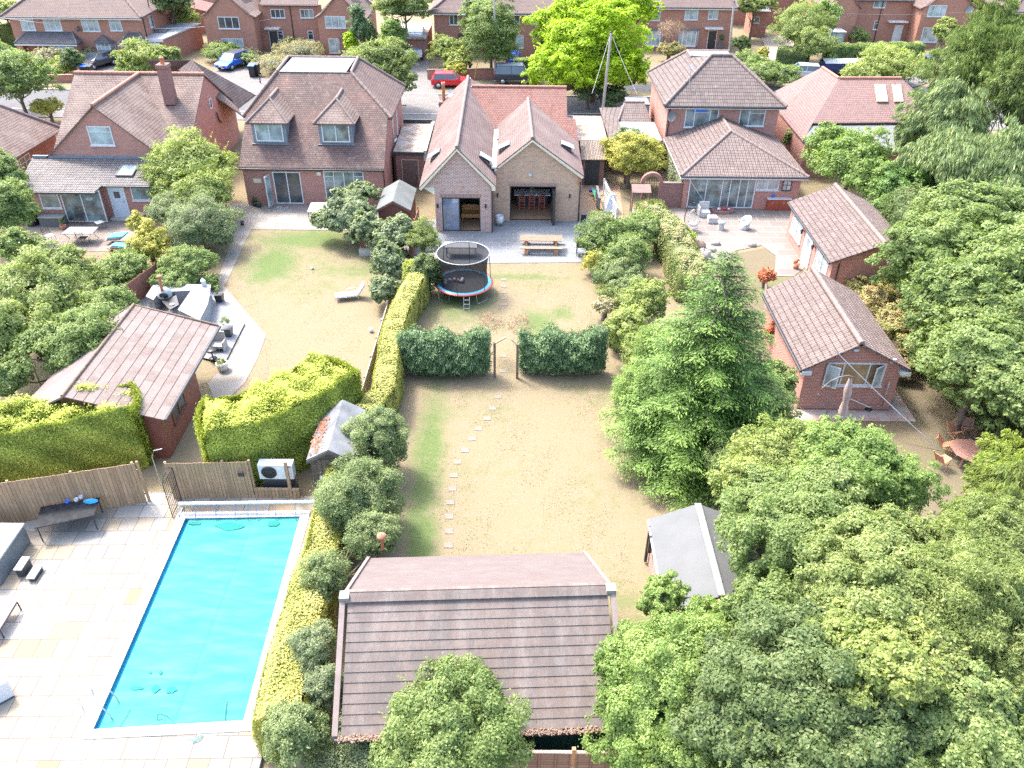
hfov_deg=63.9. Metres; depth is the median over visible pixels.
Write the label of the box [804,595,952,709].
tree
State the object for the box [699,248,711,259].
rock
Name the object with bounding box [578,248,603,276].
gold shrub
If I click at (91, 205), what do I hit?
patio door
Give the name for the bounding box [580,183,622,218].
gravel path
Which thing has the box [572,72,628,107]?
shrub
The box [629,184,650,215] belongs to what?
arbour
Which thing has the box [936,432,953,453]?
folding chair
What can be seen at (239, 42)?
window
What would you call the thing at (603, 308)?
shrub
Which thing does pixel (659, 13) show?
window
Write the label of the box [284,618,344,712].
laurel
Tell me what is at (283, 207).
doormat
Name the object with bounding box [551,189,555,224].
folding door
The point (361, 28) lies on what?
conifer tree
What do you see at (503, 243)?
patio paving
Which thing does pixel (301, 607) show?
hedge
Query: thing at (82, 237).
metal chair
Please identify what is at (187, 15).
tree
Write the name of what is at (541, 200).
bar stool
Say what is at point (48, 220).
storage box
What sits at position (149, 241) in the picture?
gold shrub
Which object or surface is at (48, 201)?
window
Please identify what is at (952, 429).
folding chair
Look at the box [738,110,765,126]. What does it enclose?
window
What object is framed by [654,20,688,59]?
weeping tree
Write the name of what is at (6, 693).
sun lounger
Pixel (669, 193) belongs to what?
garden wall
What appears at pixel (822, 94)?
house
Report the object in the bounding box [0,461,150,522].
board fence
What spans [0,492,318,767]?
pool terrace
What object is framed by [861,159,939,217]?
shrub
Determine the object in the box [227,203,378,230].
patio paving
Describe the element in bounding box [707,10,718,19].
window
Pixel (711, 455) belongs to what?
tree
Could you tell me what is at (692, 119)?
window
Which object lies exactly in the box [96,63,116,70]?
driveway
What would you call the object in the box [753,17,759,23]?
window
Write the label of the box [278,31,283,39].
window
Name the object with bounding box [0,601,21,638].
sun chair
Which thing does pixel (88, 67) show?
wheelie bin
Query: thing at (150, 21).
window
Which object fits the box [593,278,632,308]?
shrub
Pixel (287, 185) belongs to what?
patio door
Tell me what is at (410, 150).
utility block
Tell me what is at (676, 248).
hedge
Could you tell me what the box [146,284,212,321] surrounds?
outdoor kitchen
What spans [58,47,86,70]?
topiary shrub
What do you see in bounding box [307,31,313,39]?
window
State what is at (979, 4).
tree
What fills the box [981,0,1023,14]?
house
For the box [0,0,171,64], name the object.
house
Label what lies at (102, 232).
patio paving
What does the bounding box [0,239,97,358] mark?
tree
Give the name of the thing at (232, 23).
window
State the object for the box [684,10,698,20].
window
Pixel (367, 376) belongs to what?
fence
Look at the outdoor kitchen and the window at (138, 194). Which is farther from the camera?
the window at (138, 194)
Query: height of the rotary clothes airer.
1.280 m
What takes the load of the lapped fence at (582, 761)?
on the ground at (188, 448)
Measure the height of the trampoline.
2.584 m
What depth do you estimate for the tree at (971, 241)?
40.30 m
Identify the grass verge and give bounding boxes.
[32,83,987,100]
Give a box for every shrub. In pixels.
[27,46,63,64]
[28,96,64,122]
[40,55,76,73]
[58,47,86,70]
[80,46,96,57]
[81,254,105,277]
[86,246,152,290]
[124,210,173,266]
[143,188,246,250]
[147,244,219,287]
[200,40,258,62]
[204,273,220,289]
[240,35,324,71]
[281,35,293,46]
[300,702,389,767]
[342,31,358,53]
[402,215,441,262]
[410,252,441,294]
[424,33,473,70]
[444,61,469,74]
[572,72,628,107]
[573,209,661,273]
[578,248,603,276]
[589,254,644,296]
[591,295,617,320]
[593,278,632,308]
[602,274,672,373]
[656,40,686,58]
[703,572,757,614]
[731,35,751,52]
[734,49,803,84]
[756,267,777,339]
[757,46,769,60]
[780,128,792,147]
[839,41,930,84]
[842,274,930,377]
[848,26,871,42]
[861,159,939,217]
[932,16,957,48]
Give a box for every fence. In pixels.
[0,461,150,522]
[121,263,156,302]
[163,459,300,498]
[361,247,404,395]
[408,206,419,258]
[508,750,571,767]
[574,750,635,767]
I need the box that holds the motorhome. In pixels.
[404,24,423,59]
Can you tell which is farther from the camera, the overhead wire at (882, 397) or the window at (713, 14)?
the window at (713, 14)
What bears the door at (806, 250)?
in the outbuilding at (835, 231)
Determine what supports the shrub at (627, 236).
on the lawn at (575, 445)
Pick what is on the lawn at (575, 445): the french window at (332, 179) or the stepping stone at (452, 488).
the stepping stone at (452, 488)
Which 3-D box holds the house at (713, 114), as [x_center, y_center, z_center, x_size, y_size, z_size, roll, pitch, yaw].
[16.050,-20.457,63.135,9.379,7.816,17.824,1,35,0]
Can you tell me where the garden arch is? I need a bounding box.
[493,337,518,378]
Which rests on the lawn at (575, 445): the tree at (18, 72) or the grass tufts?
the grass tufts
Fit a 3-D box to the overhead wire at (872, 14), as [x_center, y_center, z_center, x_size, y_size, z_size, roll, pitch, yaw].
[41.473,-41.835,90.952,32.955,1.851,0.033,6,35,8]
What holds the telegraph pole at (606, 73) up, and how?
on the road
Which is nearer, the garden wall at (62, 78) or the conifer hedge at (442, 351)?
the conifer hedge at (442, 351)
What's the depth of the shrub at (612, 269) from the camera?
46.97 m
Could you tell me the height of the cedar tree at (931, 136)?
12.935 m
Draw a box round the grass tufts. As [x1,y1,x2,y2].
[202,230,633,596]
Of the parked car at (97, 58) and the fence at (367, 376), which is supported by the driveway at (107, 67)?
the parked car at (97, 58)
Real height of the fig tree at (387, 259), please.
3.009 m
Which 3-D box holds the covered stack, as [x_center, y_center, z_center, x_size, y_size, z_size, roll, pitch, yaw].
[6.721,-13.143,58.154,1.398,1.324,2.595,1,35,0]
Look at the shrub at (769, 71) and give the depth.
83.44 m
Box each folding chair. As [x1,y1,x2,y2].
[934,450,954,471]
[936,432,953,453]
[947,419,963,440]
[960,417,976,437]
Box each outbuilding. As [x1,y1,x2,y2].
[760,265,911,409]
[786,182,904,294]
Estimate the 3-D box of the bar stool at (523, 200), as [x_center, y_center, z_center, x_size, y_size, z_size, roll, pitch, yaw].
[0.689,-12.810,57.645,0.420,1.150,0.420,1,35,0]
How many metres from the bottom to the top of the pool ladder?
0.802 m
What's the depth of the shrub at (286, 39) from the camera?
93.76 m
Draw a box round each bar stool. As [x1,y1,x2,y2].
[519,195,524,209]
[529,195,534,210]
[538,195,544,210]
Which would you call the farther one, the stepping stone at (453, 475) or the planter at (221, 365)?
the planter at (221, 365)
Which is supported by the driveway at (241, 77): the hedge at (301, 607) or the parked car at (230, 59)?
the parked car at (230, 59)
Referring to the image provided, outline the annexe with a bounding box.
[599,97,662,173]
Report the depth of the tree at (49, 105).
71.53 m
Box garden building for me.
[30,303,220,457]
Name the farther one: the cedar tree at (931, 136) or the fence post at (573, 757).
the cedar tree at (931, 136)
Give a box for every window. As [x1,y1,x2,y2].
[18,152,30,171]
[19,19,36,30]
[38,194,62,209]
[42,19,62,31]
[53,46,73,56]
[80,20,100,31]
[86,126,115,146]
[94,34,116,51]
[108,20,122,31]
[130,187,154,201]
[148,15,154,28]
[172,393,188,425]
[208,98,212,109]
[217,17,240,29]
[221,38,243,48]
[270,9,285,18]
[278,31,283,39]
[300,9,313,18]
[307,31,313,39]
[323,171,363,200]
[324,16,346,28]
[428,148,440,162]
[449,15,458,25]
[479,151,492,166]
[497,141,509,153]
[516,35,523,48]
[560,140,573,153]
[644,29,662,50]
[649,9,660,20]
[678,29,699,49]
[683,109,718,127]
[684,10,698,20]
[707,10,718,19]
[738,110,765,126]
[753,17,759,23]
[755,180,779,191]
[789,215,802,244]
[813,248,828,274]
[821,362,887,388]
[872,21,877,29]
[873,1,885,7]
[920,28,937,42]
[926,5,947,16]
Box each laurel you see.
[259,699,332,767]
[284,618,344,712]
[296,507,403,614]
[311,450,409,533]
[340,404,410,469]
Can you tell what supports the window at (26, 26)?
in the house at (105, 24)
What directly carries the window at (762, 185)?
in the house at (713, 114)
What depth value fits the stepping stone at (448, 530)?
31.98 m
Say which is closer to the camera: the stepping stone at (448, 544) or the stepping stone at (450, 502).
the stepping stone at (448, 544)
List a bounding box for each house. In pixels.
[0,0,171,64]
[0,104,59,186]
[21,57,254,222]
[199,0,377,55]
[239,55,405,206]
[401,0,568,59]
[419,75,583,232]
[612,0,738,50]
[647,49,809,208]
[733,0,803,24]
[774,66,922,178]
[804,0,978,48]
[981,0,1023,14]
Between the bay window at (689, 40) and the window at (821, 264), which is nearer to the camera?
the window at (821, 264)
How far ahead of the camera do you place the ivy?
61.29 m
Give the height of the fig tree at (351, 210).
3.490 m
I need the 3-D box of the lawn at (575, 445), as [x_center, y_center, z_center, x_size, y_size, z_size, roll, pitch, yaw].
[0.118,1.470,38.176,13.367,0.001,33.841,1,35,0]
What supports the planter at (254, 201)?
on the patio paving at (291, 217)
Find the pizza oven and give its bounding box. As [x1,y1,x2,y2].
[156,275,171,298]
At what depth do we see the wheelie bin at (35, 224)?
54.88 m
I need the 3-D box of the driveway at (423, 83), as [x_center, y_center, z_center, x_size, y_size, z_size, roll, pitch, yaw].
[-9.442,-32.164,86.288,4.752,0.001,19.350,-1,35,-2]
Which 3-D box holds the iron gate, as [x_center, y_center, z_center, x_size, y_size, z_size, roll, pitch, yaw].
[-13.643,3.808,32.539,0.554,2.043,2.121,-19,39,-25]
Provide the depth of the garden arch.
39.99 m
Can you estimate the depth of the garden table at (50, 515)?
31.34 m
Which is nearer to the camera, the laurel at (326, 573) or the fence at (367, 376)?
the laurel at (326, 573)
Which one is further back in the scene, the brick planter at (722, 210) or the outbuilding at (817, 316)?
the brick planter at (722, 210)
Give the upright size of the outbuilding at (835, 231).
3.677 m
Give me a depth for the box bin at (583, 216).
56.02 m
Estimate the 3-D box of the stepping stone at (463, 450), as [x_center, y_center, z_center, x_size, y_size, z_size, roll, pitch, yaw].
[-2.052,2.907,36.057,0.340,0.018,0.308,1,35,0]
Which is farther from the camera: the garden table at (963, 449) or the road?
the road
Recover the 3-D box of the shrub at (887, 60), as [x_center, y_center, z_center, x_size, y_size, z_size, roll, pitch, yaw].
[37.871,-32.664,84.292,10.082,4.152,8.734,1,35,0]
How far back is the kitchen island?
58.21 m
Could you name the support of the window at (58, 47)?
in the house at (105, 24)
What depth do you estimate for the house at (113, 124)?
56.79 m
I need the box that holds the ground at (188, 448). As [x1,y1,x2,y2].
[0,0,1020,767]
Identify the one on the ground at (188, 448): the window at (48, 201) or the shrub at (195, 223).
the shrub at (195, 223)
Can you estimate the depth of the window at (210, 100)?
63.09 m
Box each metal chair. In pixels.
[40,226,56,239]
[73,209,84,225]
[74,232,89,245]
[94,212,106,228]
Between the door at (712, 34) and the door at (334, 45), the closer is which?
the door at (334, 45)
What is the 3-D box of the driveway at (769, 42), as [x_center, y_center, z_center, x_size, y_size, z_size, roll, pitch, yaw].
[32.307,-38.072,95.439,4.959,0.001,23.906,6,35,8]
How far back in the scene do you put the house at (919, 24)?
99.23 m
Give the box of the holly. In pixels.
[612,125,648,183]
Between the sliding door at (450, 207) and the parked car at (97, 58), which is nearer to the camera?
the sliding door at (450, 207)
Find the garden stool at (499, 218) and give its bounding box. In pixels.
[496,214,503,225]
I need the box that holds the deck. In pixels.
[137,283,244,360]
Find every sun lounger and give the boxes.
[0,671,14,703]
[104,232,127,240]
[107,242,131,250]
[334,280,364,301]
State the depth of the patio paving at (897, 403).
38.47 m
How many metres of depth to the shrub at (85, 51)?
89.03 m
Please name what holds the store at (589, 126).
on the ground at (188, 448)
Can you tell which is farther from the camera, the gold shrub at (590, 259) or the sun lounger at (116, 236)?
the sun lounger at (116, 236)
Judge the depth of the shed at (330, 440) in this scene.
32.96 m
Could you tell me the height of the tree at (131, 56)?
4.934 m
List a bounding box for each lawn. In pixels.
[215,229,403,396]
[396,262,676,750]
[720,248,1000,522]
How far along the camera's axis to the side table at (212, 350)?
41.56 m
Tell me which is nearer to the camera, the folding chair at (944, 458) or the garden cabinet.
the folding chair at (944, 458)
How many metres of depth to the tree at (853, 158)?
56.44 m
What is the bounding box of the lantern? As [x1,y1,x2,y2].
[200,278,205,285]
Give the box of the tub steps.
[13,557,42,581]
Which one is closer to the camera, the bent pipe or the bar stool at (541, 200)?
the bent pipe
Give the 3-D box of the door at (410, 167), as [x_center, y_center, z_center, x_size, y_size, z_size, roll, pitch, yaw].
[-7.506,-15.613,60.754,1.270,2.060,0.104,1,35,0]
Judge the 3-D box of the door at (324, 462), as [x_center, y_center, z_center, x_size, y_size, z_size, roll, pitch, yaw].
[-7.191,3.773,32.956,1.084,1.900,0.068,1,35,0]
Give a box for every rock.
[696,240,705,249]
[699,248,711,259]
[707,246,716,251]
[711,239,719,245]
[748,241,756,246]
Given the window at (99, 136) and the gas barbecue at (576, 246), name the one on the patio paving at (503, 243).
the gas barbecue at (576, 246)
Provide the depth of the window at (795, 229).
52.65 m
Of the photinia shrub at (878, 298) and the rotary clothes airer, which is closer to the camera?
the photinia shrub at (878, 298)
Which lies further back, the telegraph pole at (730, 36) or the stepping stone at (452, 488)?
the telegraph pole at (730, 36)
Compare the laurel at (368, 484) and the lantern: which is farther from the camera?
the lantern
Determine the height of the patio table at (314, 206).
0.740 m
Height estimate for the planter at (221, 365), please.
0.672 m
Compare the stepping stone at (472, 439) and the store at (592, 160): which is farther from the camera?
the store at (592, 160)
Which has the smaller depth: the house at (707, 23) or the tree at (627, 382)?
the tree at (627, 382)
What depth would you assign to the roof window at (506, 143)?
55.39 m
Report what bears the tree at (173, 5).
on the ground at (188, 448)
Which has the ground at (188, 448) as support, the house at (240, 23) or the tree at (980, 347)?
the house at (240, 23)
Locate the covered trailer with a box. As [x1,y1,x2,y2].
[819,58,871,74]
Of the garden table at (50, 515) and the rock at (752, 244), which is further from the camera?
the rock at (752, 244)
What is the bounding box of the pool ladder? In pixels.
[76,679,117,717]
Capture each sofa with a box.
[461,204,479,219]
[697,201,717,223]
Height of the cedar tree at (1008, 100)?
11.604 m
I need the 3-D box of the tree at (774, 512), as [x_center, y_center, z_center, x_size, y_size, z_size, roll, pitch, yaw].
[8.458,6.097,25.500,5.480,7.052,8.158,17,38,22]
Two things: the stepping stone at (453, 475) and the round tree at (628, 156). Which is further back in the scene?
the round tree at (628, 156)
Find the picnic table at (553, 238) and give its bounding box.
[520,235,562,254]
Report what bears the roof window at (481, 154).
in the house at (491, 148)
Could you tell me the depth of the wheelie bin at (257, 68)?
86.05 m
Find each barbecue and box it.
[162,293,178,310]
[574,242,586,255]
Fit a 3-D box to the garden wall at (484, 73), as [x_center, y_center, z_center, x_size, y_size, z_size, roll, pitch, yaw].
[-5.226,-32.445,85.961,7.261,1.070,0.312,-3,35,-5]
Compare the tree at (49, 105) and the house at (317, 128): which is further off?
the tree at (49, 105)
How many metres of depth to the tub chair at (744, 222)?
55.37 m
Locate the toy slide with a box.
[589,189,602,209]
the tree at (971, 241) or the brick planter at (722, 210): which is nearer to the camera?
the tree at (971, 241)
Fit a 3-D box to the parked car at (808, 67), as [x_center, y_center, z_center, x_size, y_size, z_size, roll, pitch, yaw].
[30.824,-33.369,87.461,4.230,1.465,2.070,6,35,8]
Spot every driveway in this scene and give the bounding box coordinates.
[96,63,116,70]
[213,68,267,94]
[401,59,439,104]
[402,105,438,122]
[762,35,803,60]
[837,61,927,87]
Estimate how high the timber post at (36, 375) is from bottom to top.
2.264 m
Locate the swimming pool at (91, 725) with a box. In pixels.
[75,510,310,739]
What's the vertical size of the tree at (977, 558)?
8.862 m
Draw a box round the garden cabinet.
[765,197,791,210]
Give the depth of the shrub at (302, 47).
91.01 m
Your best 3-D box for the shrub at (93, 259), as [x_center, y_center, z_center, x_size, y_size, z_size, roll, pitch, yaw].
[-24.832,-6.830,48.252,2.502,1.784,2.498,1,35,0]
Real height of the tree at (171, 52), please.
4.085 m
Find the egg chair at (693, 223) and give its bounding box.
[684,202,700,230]
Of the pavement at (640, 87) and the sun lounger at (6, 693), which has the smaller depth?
the sun lounger at (6, 693)
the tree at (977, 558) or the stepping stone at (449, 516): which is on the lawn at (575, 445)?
the stepping stone at (449, 516)
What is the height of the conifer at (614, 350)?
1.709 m
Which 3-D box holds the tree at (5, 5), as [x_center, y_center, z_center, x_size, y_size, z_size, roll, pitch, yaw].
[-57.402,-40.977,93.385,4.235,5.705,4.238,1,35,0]
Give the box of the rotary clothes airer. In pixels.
[602,178,617,217]
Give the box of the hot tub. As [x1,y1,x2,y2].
[0,523,29,584]
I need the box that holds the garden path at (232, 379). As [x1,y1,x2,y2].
[208,229,265,397]
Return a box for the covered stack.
[595,186,616,213]
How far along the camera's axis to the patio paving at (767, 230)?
55.00 m
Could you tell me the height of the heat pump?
1.506 m
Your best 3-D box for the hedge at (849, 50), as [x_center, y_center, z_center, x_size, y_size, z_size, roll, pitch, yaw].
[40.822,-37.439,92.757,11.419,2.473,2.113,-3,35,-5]
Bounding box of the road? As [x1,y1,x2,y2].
[0,89,1002,120]
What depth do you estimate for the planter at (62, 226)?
54.42 m
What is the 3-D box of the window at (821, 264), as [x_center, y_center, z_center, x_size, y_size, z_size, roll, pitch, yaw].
[18.169,-7.089,48.338,0.120,1.410,2.220,1,35,0]
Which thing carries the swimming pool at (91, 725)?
in the pool terrace
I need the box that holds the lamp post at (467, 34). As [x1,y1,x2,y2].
[462,14,470,67]
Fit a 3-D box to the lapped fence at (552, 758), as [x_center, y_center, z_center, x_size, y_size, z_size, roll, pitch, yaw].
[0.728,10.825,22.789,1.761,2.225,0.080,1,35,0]
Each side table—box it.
[207,347,216,359]
[717,220,725,230]
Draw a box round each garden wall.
[51,74,73,82]
[427,68,493,78]
[640,171,683,206]
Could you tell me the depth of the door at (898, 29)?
101.28 m
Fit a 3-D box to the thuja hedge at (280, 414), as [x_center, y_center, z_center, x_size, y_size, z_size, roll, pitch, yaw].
[-9.889,1.246,34.928,7.497,4.011,3.774,-27,43,-34]
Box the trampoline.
[434,241,492,310]
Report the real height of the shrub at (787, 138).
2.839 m
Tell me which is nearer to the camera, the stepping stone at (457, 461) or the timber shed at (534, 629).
the timber shed at (534, 629)
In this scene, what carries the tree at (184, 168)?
on the ground at (188, 448)
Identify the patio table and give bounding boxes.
[61,227,98,242]
[307,202,326,220]
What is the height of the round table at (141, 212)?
0.640 m
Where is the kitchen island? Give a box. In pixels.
[514,189,549,205]
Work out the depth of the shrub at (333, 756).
22.87 m
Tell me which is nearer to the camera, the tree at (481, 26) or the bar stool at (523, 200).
the bar stool at (523, 200)
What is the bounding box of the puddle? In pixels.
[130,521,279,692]
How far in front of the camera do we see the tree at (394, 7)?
88.54 m
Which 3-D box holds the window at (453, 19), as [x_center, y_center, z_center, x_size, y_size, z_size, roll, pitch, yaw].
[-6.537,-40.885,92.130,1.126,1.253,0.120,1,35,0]
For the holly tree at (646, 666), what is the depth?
21.77 m
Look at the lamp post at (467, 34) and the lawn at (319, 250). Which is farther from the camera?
the lamp post at (467, 34)
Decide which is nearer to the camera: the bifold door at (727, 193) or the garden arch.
the garden arch
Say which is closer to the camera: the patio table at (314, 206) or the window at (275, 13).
the patio table at (314, 206)
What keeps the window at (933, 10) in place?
in the house at (919, 24)
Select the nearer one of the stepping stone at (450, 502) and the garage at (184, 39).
the stepping stone at (450, 502)
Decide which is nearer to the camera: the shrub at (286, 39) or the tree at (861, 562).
the tree at (861, 562)
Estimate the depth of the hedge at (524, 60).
88.12 m
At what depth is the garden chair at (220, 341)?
42.27 m
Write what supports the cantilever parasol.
on the patio paving at (897, 403)
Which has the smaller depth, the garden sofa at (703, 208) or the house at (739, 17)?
the garden sofa at (703, 208)
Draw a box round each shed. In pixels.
[306,400,365,491]
[332,532,619,750]
[376,179,416,221]
[644,503,756,641]
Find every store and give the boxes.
[572,113,606,152]
[580,140,605,184]
[743,7,770,36]
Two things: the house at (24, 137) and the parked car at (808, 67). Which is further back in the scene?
the parked car at (808, 67)
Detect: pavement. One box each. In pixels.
[16,109,1008,129]
[64,82,927,93]
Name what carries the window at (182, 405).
in the garden building
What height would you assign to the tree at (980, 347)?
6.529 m
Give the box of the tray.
[83,498,97,503]
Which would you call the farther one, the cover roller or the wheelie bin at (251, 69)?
the wheelie bin at (251, 69)
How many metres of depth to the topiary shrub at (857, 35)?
97.90 m
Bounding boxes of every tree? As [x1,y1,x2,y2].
[0,0,17,33]
[0,41,66,113]
[0,147,46,261]
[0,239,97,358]
[0,283,141,397]
[109,37,167,70]
[136,123,239,206]
[149,0,194,24]
[156,46,182,59]
[170,5,202,22]
[309,179,383,242]
[341,35,419,93]
[344,2,378,47]
[364,651,539,767]
[365,213,417,303]
[370,0,432,30]
[377,16,409,47]
[457,0,523,67]
[520,0,664,102]
[577,569,740,767]
[596,249,789,511]
[599,130,668,188]
[609,322,672,431]
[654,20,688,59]
[664,592,940,767]
[701,359,803,485]
[703,410,811,556]
[709,454,894,654]
[737,0,778,39]
[766,0,841,59]
[785,414,951,517]
[793,503,995,693]
[800,121,900,196]
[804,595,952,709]
[811,0,843,28]
[864,174,1023,345]
[873,654,1023,767]
[890,0,1023,191]
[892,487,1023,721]
[900,279,1023,430]
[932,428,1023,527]
[965,32,1023,196]
[970,0,985,9]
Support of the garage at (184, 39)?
on the ground at (188, 448)
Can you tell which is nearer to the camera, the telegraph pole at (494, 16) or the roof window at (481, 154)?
the roof window at (481, 154)
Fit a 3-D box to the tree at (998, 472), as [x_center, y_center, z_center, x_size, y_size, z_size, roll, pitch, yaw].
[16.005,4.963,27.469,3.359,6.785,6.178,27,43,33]
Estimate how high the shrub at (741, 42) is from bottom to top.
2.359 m
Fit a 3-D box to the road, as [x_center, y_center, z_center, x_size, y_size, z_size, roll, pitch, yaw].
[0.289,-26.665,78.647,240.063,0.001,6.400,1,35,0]
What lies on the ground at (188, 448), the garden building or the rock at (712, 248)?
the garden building
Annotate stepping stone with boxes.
[444,542,452,547]
[445,513,453,518]
[445,528,452,533]
[446,499,453,504]
[448,486,455,490]
[450,473,457,477]
[453,459,461,463]
[461,448,468,452]
[468,437,475,440]
[475,426,481,430]
[483,416,490,419]
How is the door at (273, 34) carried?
in the house at (240, 23)
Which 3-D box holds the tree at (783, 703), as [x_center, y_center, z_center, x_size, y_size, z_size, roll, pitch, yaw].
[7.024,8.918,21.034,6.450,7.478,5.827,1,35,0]
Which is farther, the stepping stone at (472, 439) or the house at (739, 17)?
the house at (739, 17)
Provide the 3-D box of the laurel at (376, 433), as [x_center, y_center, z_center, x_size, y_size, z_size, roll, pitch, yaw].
[-5.569,2.307,33.851,2.859,3.518,3.091,-13,37,-19]
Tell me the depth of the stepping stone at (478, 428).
37.32 m
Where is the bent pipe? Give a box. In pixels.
[850,382,889,411]
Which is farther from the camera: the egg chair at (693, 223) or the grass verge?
the grass verge
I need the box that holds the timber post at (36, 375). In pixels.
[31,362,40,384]
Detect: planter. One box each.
[58,217,66,229]
[214,285,223,301]
[215,358,227,371]
[219,316,232,336]
[252,196,256,205]
[712,206,734,213]
[793,259,799,268]
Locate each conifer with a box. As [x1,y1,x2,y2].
[401,256,424,278]
[608,334,622,352]
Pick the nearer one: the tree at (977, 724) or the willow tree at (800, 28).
the tree at (977, 724)
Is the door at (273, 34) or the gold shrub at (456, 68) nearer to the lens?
the gold shrub at (456, 68)
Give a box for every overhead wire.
[0,17,269,28]
[737,2,1020,14]
[834,349,941,451]
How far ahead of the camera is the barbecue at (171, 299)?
44.58 m
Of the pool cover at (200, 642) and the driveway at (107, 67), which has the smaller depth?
the pool cover at (200, 642)
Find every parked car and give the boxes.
[82,50,115,70]
[214,48,248,70]
[431,70,465,88]
[494,62,539,84]
[505,50,521,61]
[793,62,820,75]
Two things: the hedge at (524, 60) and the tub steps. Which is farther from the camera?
the hedge at (524, 60)
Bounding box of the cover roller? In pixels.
[178,500,314,519]
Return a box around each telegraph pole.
[493,0,496,81]
[602,31,612,107]
[728,1,734,50]
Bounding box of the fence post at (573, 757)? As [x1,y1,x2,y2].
[571,747,575,767]
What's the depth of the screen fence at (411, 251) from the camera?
51.70 m
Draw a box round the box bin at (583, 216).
[581,213,586,222]
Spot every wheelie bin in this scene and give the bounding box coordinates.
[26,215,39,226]
[78,64,87,70]
[85,64,93,70]
[247,63,255,76]
[253,62,260,75]
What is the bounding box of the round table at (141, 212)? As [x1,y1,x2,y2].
[138,210,148,215]
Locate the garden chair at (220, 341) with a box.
[210,331,227,351]
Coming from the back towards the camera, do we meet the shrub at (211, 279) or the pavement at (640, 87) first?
the pavement at (640, 87)
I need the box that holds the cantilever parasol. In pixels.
[818,375,852,422]
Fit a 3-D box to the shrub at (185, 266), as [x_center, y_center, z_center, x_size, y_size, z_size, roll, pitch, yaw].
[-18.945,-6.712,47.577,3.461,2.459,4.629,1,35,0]
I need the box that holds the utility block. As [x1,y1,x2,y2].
[392,119,434,186]
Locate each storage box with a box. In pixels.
[37,214,67,226]
[359,236,374,255]
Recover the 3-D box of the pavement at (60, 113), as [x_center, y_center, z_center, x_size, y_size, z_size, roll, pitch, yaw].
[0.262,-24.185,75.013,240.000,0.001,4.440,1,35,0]
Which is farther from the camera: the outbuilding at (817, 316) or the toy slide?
the toy slide
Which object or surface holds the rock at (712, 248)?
on the patio paving at (767, 230)
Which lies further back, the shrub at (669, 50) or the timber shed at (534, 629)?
the shrub at (669, 50)
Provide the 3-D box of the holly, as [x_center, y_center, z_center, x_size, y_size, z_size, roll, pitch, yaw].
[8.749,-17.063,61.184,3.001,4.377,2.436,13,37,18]
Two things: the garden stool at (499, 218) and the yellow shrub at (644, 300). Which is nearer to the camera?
the yellow shrub at (644, 300)
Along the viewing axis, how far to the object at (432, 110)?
76.58 m
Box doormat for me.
[276,206,288,208]
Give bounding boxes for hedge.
[0,22,16,50]
[0,380,155,482]
[192,349,365,486]
[251,462,352,760]
[356,271,430,416]
[394,323,492,377]
[513,56,538,70]
[517,319,609,376]
[634,199,712,303]
[776,46,810,65]
[822,40,925,62]
[872,166,1023,440]
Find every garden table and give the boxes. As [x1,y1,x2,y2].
[34,497,102,541]
[950,439,979,467]
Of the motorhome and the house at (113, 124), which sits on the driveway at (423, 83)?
the motorhome
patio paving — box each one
[27,218,153,251]
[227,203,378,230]
[404,217,597,262]
[630,208,804,275]
[791,390,915,421]
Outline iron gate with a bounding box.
[151,448,181,516]
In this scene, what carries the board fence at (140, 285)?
on the ground at (188, 448)
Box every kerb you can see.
[20,108,998,121]
[44,88,650,96]
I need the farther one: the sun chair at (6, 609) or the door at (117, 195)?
the door at (117, 195)
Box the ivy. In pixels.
[665,152,682,181]
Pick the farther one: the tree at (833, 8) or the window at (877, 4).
the window at (877, 4)
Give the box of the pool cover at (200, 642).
[99,518,298,728]
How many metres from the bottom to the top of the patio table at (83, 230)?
0.760 m
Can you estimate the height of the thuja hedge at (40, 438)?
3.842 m
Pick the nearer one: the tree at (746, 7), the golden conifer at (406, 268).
the golden conifer at (406, 268)
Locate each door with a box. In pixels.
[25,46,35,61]
[60,190,107,221]
[106,187,130,216]
[264,171,303,206]
[268,30,279,49]
[316,459,340,483]
[328,38,348,53]
[401,159,419,185]
[442,197,480,230]
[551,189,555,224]
[584,160,599,184]
[686,179,756,207]
[706,30,717,48]
[800,232,813,269]
[891,25,903,41]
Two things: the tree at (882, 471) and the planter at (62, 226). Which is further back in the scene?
the planter at (62, 226)
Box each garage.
[146,23,203,56]
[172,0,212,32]
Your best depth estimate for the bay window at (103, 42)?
88.66 m
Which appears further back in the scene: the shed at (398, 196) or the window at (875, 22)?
the window at (875, 22)
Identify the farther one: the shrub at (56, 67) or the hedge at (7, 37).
the hedge at (7, 37)
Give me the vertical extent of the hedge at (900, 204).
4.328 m
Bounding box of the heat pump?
[257,459,298,487]
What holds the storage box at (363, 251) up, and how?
on the lawn at (319, 250)
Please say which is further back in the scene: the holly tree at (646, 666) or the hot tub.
the hot tub
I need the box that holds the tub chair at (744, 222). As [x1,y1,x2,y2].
[739,215,751,229]
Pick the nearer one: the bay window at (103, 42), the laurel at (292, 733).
the laurel at (292, 733)
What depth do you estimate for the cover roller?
32.25 m

